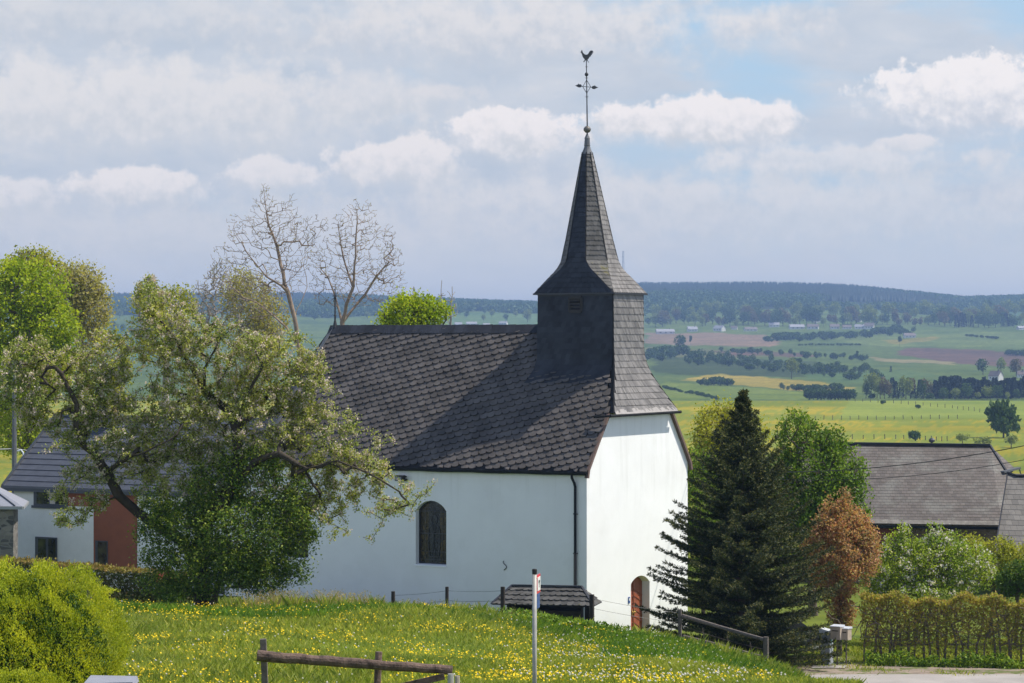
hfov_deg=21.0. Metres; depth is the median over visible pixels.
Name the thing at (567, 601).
roofed shelter
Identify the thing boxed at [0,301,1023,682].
ground
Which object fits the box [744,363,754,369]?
field bush
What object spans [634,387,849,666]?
spruce tree
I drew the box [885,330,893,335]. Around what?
field bush
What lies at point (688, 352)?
field bush
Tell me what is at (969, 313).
valley tree
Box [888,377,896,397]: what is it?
conifer
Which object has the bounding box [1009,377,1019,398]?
conifer
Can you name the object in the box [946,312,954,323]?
valley tree
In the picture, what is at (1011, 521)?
barn annex
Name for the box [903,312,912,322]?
valley tree
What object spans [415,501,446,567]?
window
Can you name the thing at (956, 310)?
valley tree
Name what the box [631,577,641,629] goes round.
door
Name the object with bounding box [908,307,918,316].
valley tree
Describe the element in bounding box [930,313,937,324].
valley tree
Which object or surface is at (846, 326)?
house
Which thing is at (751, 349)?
field bush
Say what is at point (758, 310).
valley tree
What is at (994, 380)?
conifer
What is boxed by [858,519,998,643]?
blossoming shrub
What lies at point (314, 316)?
valley tree
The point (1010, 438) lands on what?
valley tree
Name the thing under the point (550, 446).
church
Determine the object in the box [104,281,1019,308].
conifer forest
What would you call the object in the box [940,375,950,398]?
conifer
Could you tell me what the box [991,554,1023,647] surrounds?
dark shrub
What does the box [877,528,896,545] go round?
window frame
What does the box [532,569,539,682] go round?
stop sign post
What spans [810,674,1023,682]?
road
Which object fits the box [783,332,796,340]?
field bush
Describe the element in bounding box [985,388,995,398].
valley tree
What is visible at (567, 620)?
weeds
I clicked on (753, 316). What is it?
valley tree
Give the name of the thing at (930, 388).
valley tree
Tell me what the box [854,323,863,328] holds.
house
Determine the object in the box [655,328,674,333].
house
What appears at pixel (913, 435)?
field bush
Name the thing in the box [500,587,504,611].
fence post
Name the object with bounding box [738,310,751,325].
valley tree
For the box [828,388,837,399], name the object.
field bush
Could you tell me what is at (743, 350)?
field bush
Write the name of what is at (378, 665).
rail fence
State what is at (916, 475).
overhead cable
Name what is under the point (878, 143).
sky
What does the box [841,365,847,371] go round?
field bush
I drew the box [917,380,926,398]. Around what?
valley tree
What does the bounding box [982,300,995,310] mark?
valley tree
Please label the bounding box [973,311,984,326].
valley tree
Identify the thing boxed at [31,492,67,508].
window
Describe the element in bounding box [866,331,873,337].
field bush
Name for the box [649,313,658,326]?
valley tree
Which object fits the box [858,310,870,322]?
valley tree
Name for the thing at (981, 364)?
valley tree
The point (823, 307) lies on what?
valley tree
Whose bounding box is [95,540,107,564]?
window
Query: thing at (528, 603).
fence wire
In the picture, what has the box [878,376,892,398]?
valley tree
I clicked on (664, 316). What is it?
valley tree
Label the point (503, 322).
house
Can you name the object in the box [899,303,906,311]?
valley tree
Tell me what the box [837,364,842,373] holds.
valley tree
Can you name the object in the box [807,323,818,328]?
house
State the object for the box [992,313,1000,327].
valley tree
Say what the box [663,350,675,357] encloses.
field bush
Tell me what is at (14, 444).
utility pole
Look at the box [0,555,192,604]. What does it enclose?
garden hedge
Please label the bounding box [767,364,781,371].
field bush
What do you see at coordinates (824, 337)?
field bush
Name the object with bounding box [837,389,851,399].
field bush
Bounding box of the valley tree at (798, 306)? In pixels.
[791,301,802,314]
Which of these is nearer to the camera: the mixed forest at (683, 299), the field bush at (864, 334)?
the field bush at (864, 334)
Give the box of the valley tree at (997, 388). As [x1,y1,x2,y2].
[991,384,1003,398]
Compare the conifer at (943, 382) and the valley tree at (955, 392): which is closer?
the valley tree at (955, 392)
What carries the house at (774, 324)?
on the ground at (932, 351)
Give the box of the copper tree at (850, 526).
[798,486,883,656]
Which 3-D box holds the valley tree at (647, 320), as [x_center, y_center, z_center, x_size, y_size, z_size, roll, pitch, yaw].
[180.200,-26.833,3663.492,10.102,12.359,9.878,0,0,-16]
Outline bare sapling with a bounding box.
[447,289,457,324]
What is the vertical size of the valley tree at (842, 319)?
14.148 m
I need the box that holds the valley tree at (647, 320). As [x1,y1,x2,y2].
[644,317,650,324]
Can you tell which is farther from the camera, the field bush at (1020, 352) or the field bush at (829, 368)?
the field bush at (1020, 352)
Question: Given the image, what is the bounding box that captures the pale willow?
[74,320,140,404]
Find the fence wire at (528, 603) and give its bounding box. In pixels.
[410,591,677,622]
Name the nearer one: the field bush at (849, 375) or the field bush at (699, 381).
the field bush at (699, 381)
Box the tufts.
[215,593,808,676]
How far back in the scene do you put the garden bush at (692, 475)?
123.62 m
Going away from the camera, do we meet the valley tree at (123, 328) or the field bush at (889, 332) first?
the field bush at (889, 332)
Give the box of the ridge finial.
[333,289,336,327]
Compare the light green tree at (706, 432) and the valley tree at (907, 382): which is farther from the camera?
the valley tree at (907, 382)
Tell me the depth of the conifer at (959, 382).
1442.37 m
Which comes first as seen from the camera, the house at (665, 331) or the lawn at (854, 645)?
the lawn at (854, 645)
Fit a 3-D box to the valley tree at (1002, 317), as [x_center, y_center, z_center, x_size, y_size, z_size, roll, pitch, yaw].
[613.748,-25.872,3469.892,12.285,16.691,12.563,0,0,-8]
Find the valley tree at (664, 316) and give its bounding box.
[657,310,670,326]
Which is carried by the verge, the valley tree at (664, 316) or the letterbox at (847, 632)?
the letterbox at (847, 632)
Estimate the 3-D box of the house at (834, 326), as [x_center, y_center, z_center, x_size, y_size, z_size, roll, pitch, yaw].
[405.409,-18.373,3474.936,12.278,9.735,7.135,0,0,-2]
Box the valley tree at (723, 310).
[719,305,730,315]
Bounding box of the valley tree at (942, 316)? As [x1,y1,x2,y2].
[936,311,949,325]
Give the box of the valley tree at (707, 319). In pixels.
[702,313,709,324]
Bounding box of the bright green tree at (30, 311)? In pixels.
[0,252,85,459]
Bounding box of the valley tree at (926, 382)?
[920,378,931,398]
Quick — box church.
[242,134,692,631]
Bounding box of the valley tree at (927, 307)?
[918,299,934,313]
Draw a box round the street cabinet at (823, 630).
[819,627,832,663]
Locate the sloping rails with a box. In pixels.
[681,614,762,658]
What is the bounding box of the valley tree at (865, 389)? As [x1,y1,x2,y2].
[861,383,870,395]
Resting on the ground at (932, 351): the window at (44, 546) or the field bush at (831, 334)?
the field bush at (831, 334)
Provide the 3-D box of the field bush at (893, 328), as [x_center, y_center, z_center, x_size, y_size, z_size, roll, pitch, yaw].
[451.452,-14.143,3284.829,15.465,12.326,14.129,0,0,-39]
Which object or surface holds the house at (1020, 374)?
on the ground at (932, 351)
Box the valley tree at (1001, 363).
[996,357,1006,370]
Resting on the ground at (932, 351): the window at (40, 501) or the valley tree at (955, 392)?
the valley tree at (955, 392)
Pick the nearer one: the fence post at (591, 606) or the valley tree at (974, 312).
the fence post at (591, 606)
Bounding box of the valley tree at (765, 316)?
[758,309,771,325]
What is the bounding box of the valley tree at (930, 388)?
[925,384,935,393]
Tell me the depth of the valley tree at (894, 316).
3583.65 m
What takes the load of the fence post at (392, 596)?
on the ground at (932, 351)
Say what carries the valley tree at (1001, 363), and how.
on the ground at (932, 351)
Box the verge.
[782,662,1023,674]
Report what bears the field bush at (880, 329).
on the ground at (932, 351)
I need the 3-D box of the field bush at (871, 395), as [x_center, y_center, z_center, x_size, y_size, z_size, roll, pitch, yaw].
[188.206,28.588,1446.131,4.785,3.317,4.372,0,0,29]
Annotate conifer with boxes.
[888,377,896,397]
[892,381,899,398]
[898,381,904,397]
[910,386,915,397]
[915,379,922,398]
[932,381,940,398]
[935,376,948,398]
[935,380,943,398]
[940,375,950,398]
[946,375,955,398]
[948,377,959,398]
[949,375,960,397]
[954,315,959,327]
[957,312,964,326]
[960,379,970,398]
[961,313,967,326]
[969,315,973,326]
[969,378,978,398]
[974,380,980,397]
[979,376,987,398]
[985,381,994,398]
[992,377,997,397]
[998,380,1004,397]
[1002,313,1009,326]
[1003,378,1013,398]
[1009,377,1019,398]
[1018,378,1023,397]
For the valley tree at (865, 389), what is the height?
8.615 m
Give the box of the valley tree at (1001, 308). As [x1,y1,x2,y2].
[993,304,1009,314]
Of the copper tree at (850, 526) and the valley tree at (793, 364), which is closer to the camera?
the copper tree at (850, 526)
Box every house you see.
[1,405,264,595]
[499,320,507,324]
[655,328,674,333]
[686,326,697,331]
[713,325,725,330]
[743,326,757,330]
[769,322,779,326]
[788,324,804,328]
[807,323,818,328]
[829,323,839,328]
[842,325,851,328]
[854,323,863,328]
[864,322,874,328]
[903,333,915,337]
[988,369,1003,380]
[1016,325,1023,329]
[1017,369,1023,377]
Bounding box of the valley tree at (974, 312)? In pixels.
[964,308,977,315]
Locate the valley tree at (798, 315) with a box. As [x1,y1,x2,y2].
[793,310,802,323]
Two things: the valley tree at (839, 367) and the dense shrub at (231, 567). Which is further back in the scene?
the valley tree at (839, 367)
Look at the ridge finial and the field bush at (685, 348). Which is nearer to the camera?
the ridge finial
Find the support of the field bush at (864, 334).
on the ground at (932, 351)
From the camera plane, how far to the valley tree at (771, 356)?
2316.82 m
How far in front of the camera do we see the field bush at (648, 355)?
2372.86 m
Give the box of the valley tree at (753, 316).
[750,311,757,324]
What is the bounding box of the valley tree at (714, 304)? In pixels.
[712,300,721,315]
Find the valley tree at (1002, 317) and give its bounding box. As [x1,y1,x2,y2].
[999,315,1004,325]
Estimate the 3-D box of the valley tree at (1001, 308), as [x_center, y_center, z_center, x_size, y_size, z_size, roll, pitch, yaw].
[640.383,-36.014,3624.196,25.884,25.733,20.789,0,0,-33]
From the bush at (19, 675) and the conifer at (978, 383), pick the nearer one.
the bush at (19, 675)
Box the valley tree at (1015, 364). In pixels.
[1009,358,1022,375]
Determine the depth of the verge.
98.45 m
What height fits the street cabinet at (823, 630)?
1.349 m
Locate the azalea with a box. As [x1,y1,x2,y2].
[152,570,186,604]
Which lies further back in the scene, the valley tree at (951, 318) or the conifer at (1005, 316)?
the valley tree at (951, 318)
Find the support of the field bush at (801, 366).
on the ground at (932, 351)
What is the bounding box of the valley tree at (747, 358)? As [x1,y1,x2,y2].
[745,356,752,362]
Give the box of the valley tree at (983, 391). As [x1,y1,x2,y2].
[981,385,991,396]
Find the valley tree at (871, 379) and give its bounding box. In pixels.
[863,372,878,392]
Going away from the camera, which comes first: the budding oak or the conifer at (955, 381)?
the budding oak
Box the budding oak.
[46,254,119,408]
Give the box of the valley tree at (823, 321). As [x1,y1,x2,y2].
[820,317,826,326]
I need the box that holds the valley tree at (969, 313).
[964,310,974,325]
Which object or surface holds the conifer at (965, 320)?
on the ground at (932, 351)
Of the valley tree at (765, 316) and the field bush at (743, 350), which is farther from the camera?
the valley tree at (765, 316)
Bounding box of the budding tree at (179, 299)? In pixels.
[124,280,200,415]
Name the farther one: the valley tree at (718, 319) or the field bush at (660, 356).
the valley tree at (718, 319)
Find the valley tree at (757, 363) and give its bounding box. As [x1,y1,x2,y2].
[752,358,760,367]
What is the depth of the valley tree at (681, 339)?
2734.66 m
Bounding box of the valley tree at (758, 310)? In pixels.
[754,307,762,322]
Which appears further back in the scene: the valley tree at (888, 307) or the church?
the valley tree at (888, 307)
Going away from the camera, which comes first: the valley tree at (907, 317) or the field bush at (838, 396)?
the field bush at (838, 396)
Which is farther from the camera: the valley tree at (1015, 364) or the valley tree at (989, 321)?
the valley tree at (989, 321)
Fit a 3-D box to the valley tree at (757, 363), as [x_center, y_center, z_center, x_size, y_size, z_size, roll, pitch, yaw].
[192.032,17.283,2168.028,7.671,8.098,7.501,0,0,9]
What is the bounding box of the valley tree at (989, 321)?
[981,316,993,325]
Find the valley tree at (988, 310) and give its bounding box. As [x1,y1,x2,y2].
[984,306,996,316]
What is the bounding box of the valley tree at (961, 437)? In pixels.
[955,433,969,442]
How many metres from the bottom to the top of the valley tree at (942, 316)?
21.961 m
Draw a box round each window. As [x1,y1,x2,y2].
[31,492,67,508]
[35,537,56,560]
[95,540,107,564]
[283,498,308,559]
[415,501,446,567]
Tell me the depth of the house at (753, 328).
3453.35 m
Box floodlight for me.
[395,475,407,480]
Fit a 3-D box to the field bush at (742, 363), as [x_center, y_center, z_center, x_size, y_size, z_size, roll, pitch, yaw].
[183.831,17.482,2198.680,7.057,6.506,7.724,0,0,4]
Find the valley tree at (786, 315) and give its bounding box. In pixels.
[779,308,790,325]
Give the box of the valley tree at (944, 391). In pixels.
[938,388,949,399]
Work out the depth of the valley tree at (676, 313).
3707.04 m
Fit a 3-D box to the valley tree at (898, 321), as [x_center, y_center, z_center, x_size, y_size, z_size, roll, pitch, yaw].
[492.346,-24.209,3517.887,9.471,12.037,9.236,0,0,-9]
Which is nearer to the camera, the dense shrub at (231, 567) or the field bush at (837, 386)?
the dense shrub at (231, 567)
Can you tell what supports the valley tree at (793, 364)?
on the ground at (932, 351)
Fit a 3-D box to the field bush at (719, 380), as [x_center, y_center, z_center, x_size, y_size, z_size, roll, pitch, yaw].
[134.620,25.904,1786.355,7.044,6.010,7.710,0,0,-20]
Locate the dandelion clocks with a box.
[121,601,854,682]
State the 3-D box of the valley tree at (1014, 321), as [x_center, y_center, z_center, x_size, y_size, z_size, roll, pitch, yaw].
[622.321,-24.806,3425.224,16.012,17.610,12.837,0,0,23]
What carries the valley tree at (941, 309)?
on the ground at (932, 351)
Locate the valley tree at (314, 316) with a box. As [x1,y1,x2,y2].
[311,312,318,319]
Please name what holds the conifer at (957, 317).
on the ground at (932, 351)
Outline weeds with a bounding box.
[474,605,800,676]
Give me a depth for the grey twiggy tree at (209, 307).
214.81 m
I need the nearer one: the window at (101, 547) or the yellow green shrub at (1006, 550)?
the yellow green shrub at (1006, 550)
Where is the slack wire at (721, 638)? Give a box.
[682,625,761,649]
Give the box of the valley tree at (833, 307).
[828,301,840,314]
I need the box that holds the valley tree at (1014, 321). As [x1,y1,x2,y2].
[1008,314,1020,325]
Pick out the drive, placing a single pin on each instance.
(829, 666)
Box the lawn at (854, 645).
[798,637,1023,662]
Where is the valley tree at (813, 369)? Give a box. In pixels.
[809,366,816,374]
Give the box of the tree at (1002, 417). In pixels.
[984,397,1021,437]
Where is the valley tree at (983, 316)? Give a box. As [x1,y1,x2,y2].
[979,313,991,327]
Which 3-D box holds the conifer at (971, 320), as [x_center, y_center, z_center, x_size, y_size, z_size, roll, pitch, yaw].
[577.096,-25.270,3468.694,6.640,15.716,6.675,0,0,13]
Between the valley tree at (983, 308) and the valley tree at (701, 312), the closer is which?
the valley tree at (701, 312)
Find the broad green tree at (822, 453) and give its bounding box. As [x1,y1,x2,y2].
[760,404,875,615]
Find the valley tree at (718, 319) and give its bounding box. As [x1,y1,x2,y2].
[714,316,721,324]
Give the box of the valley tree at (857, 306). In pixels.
[854,303,860,311]
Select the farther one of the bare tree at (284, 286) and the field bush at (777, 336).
the field bush at (777, 336)
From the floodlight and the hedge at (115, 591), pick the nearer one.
the hedge at (115, 591)
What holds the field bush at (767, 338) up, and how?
on the ground at (932, 351)
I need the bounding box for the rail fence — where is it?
[256,638,459,682]
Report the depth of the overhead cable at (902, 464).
107.15 m
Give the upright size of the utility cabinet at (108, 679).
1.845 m
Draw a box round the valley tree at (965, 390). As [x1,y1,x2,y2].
[959,382,972,399]
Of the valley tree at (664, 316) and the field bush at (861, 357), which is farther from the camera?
the valley tree at (664, 316)
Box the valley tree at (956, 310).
[950,307,961,324]
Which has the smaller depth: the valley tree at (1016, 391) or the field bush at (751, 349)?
the valley tree at (1016, 391)
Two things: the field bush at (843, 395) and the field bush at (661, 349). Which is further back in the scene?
the field bush at (661, 349)
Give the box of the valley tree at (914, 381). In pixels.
[907,378,915,398]
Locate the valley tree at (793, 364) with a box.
[784,357,799,378]
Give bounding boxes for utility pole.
[12,361,16,493]
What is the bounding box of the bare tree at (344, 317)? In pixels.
[307,199,407,324]
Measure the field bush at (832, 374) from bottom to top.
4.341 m
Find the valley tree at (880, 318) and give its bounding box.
[878,313,884,324]
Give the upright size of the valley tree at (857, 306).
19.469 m
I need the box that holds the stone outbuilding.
[0,488,28,581]
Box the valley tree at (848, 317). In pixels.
[842,312,851,324]
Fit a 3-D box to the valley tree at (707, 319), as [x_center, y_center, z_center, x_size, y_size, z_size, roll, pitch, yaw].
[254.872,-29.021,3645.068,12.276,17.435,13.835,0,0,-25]
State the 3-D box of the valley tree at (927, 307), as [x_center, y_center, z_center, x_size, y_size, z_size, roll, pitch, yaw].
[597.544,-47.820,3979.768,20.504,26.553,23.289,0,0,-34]
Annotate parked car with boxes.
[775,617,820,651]
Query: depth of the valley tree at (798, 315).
3636.47 m
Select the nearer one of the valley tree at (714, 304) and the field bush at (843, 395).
the field bush at (843, 395)
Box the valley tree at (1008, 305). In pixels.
[1000,299,1013,310]
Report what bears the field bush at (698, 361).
on the ground at (932, 351)
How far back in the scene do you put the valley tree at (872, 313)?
3539.89 m
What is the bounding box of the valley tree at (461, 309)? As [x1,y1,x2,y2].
[456,306,464,312]
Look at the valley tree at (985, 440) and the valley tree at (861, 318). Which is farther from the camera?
the valley tree at (861, 318)
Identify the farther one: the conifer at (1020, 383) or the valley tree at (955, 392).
the conifer at (1020, 383)
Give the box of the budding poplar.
[212,264,300,408]
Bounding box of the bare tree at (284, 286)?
[208,183,327,359]
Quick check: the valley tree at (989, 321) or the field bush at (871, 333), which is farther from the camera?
the valley tree at (989, 321)
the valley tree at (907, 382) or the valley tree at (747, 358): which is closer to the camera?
the valley tree at (907, 382)
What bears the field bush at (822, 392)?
on the ground at (932, 351)
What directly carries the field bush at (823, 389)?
on the ground at (932, 351)
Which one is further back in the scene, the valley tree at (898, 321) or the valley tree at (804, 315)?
the valley tree at (804, 315)
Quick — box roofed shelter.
[490,584,601,620]
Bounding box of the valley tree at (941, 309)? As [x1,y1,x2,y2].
[933,306,948,324]
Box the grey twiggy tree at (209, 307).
[190,257,242,416]
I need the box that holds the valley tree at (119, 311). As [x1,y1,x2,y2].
[116,309,122,317]
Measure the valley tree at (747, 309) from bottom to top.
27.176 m
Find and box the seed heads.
[228,587,541,616]
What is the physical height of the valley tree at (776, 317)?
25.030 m
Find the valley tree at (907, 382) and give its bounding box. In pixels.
[897,375,913,398]
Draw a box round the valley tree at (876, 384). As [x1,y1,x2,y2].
[873,379,884,398]
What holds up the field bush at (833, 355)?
on the ground at (932, 351)
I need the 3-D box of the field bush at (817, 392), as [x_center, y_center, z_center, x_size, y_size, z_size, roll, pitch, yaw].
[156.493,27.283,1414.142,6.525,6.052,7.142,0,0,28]
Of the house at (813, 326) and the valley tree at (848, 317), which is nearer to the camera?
the house at (813, 326)
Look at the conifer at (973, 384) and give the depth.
1422.49 m
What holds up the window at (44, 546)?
in the white house at (101, 538)
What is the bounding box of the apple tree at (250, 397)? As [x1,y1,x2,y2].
[0,273,437,606]
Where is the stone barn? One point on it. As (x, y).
(969, 500)
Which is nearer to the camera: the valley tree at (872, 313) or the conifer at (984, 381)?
the conifer at (984, 381)
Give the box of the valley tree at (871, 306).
[868,304,876,312]
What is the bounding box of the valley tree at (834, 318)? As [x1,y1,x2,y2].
[831,315,838,322]
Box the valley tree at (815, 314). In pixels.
[808,307,822,322]
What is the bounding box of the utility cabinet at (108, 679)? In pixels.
[84,675,138,682]
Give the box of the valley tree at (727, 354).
[723,351,731,358]
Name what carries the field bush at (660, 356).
on the ground at (932, 351)
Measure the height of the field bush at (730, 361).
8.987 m
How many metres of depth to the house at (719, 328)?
3471.81 m
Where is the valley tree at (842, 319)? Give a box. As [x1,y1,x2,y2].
[839,316,845,324]
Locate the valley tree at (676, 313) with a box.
[672,308,681,320]
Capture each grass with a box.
[2,596,866,682]
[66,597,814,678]
[793,659,1021,675]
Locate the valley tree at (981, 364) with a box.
[975,358,988,371]
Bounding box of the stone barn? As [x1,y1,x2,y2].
[791,438,1020,582]
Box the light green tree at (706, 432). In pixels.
[684,390,776,500]
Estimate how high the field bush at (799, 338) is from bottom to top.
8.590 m
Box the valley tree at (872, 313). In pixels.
[861,307,877,321]
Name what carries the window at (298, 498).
in the church
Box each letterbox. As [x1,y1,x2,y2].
[829,624,844,664]
[842,626,851,664]
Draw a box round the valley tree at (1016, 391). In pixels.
[1013,388,1020,396]
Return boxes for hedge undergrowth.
[863,648,1023,668]
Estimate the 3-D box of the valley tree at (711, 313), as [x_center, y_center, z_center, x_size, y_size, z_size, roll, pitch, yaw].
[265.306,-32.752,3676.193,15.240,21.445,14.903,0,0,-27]
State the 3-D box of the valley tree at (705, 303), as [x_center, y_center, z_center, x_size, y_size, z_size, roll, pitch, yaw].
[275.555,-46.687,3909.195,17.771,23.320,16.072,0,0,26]
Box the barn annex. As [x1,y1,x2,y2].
[993,472,1023,594]
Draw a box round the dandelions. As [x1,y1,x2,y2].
[88,599,778,682]
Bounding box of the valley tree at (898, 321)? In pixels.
[896,318,902,324]
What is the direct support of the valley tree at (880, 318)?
on the ground at (932, 351)
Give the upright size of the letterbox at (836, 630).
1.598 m
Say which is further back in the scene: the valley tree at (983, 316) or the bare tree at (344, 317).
the valley tree at (983, 316)
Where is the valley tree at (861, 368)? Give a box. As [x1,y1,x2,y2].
[857,366,864,371]
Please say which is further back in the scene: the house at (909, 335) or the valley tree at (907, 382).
the house at (909, 335)
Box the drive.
[812,657,850,667]
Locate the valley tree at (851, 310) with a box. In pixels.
[843,305,858,324]
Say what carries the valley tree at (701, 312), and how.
on the ground at (932, 351)
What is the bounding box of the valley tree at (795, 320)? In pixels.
[791,316,797,323]
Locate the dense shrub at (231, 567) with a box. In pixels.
[126,420,326,605]
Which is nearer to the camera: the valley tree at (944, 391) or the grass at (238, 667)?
the grass at (238, 667)
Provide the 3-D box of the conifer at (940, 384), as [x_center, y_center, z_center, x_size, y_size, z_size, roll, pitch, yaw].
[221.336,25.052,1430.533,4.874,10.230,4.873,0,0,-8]
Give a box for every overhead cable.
[692,460,1021,479]
[693,445,1023,471]
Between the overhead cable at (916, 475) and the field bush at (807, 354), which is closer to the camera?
the overhead cable at (916, 475)
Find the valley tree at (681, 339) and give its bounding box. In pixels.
[673,334,685,344]
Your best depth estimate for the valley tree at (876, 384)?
1444.79 m
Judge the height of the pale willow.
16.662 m
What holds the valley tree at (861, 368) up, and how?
on the ground at (932, 351)
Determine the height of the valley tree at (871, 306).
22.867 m
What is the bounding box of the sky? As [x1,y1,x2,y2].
[0,0,1023,300]
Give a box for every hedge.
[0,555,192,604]
[40,583,120,601]
[827,587,1023,663]
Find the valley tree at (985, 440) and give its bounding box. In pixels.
[972,436,991,443]
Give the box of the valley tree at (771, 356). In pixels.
[768,354,774,360]
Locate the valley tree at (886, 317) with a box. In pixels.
[882,312,890,322]
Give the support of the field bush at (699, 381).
on the ground at (932, 351)
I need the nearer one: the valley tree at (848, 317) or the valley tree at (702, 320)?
the valley tree at (848, 317)
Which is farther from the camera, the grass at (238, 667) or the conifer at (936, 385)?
the conifer at (936, 385)
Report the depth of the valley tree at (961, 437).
688.73 m
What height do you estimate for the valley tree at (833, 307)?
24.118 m
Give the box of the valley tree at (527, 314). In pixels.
[523,309,531,322]
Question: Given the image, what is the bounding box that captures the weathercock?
[575,50,597,133]
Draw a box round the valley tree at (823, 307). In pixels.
[819,304,826,314]
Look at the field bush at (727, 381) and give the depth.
1774.58 m
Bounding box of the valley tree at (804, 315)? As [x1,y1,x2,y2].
[799,308,812,325]
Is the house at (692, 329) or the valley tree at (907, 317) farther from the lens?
the valley tree at (907, 317)
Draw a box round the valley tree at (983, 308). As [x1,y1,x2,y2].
[980,303,989,310]
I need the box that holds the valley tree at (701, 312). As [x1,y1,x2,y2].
[697,307,706,317]
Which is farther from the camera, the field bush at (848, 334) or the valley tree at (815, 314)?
the valley tree at (815, 314)
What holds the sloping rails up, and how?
attached to the fence post at (765, 646)
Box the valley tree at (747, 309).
[739,305,754,323]
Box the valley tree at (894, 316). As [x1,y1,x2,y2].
[890,309,899,321]
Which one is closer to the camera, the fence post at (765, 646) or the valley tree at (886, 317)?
the fence post at (765, 646)
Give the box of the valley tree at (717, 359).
[713,356,720,364]
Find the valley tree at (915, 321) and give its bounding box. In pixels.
[911,318,918,324]
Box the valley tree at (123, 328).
[120,324,126,331]
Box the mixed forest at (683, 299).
[8,285,1023,317]
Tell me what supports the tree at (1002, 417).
on the ground at (932, 351)
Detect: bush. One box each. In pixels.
[0,555,134,682]
[0,666,68,682]
[645,351,655,359]
[652,345,666,352]
[656,352,667,360]
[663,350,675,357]
[676,344,690,354]
[686,350,698,357]
[688,441,728,613]
[689,352,703,358]
[692,357,705,364]
[696,379,704,384]
[707,377,717,384]
[714,377,722,384]
[723,378,733,385]
[724,357,734,365]
[738,348,747,353]
[739,360,746,366]
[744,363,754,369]
[747,347,755,353]
[763,336,771,341]
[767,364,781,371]
[770,332,783,340]
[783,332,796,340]
[796,335,804,341]
[797,363,806,369]
[802,351,811,357]
[803,388,817,399]
[805,333,814,339]
[810,364,825,373]
[814,389,821,399]
[818,388,825,399]
[819,388,828,399]
[820,335,827,339]
[823,331,837,338]
[823,363,834,372]
[827,372,835,376]
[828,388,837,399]
[829,352,838,359]
[831,383,844,389]
[835,388,842,399]
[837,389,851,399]
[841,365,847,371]
[842,389,856,399]
[843,330,856,338]
[843,371,856,379]
[857,354,865,360]
[862,332,869,337]
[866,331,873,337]
[868,393,875,397]
[870,328,878,333]
[874,326,883,333]
[881,326,888,333]
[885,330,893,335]
[888,325,897,332]
[908,430,920,440]
[924,393,933,398]
[1016,349,1023,355]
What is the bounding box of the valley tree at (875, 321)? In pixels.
[871,316,878,324]
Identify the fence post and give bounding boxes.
[391,591,394,602]
[445,587,448,605]
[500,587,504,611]
[589,594,593,620]
[678,609,681,636]
[763,637,768,660]
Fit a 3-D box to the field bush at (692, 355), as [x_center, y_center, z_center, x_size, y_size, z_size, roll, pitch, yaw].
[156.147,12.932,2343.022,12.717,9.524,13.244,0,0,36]
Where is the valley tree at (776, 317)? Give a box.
[770,309,784,322]
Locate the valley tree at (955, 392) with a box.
[950,387,960,399]
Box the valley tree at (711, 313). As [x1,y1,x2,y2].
[705,310,716,323]
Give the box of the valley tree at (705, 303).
[701,300,712,313]
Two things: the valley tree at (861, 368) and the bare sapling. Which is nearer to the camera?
the bare sapling
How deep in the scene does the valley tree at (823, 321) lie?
3561.48 m
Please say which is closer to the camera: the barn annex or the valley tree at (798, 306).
the barn annex
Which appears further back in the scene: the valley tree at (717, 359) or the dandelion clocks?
the valley tree at (717, 359)
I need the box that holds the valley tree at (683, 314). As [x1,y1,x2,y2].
[679,311,689,322]
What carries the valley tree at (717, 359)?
on the ground at (932, 351)
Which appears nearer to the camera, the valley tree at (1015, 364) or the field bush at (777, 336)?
the valley tree at (1015, 364)
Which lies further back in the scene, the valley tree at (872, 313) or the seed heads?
the valley tree at (872, 313)
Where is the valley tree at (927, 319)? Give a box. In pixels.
[923,315,932,324]
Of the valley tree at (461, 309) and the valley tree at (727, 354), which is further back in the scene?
the valley tree at (461, 309)
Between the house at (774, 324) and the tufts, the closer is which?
the tufts
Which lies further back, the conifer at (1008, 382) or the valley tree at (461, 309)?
the valley tree at (461, 309)
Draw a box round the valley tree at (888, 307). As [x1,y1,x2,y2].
[882,301,896,314]
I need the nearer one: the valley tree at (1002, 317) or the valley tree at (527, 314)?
the valley tree at (1002, 317)
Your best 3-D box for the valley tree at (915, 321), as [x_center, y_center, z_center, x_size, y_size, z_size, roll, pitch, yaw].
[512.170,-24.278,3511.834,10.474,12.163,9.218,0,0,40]
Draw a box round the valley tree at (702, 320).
[698,316,705,325]
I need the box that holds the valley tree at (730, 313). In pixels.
[721,308,738,323]
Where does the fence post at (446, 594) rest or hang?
on the ground at (932, 351)
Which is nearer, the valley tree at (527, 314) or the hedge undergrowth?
the hedge undergrowth
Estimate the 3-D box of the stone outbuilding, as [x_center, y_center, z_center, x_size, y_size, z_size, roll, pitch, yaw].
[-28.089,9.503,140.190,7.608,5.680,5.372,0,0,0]
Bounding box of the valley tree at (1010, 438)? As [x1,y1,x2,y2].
[1004,434,1018,447]
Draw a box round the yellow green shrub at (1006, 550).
[951,530,1023,639]
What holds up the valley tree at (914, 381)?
on the ground at (932, 351)

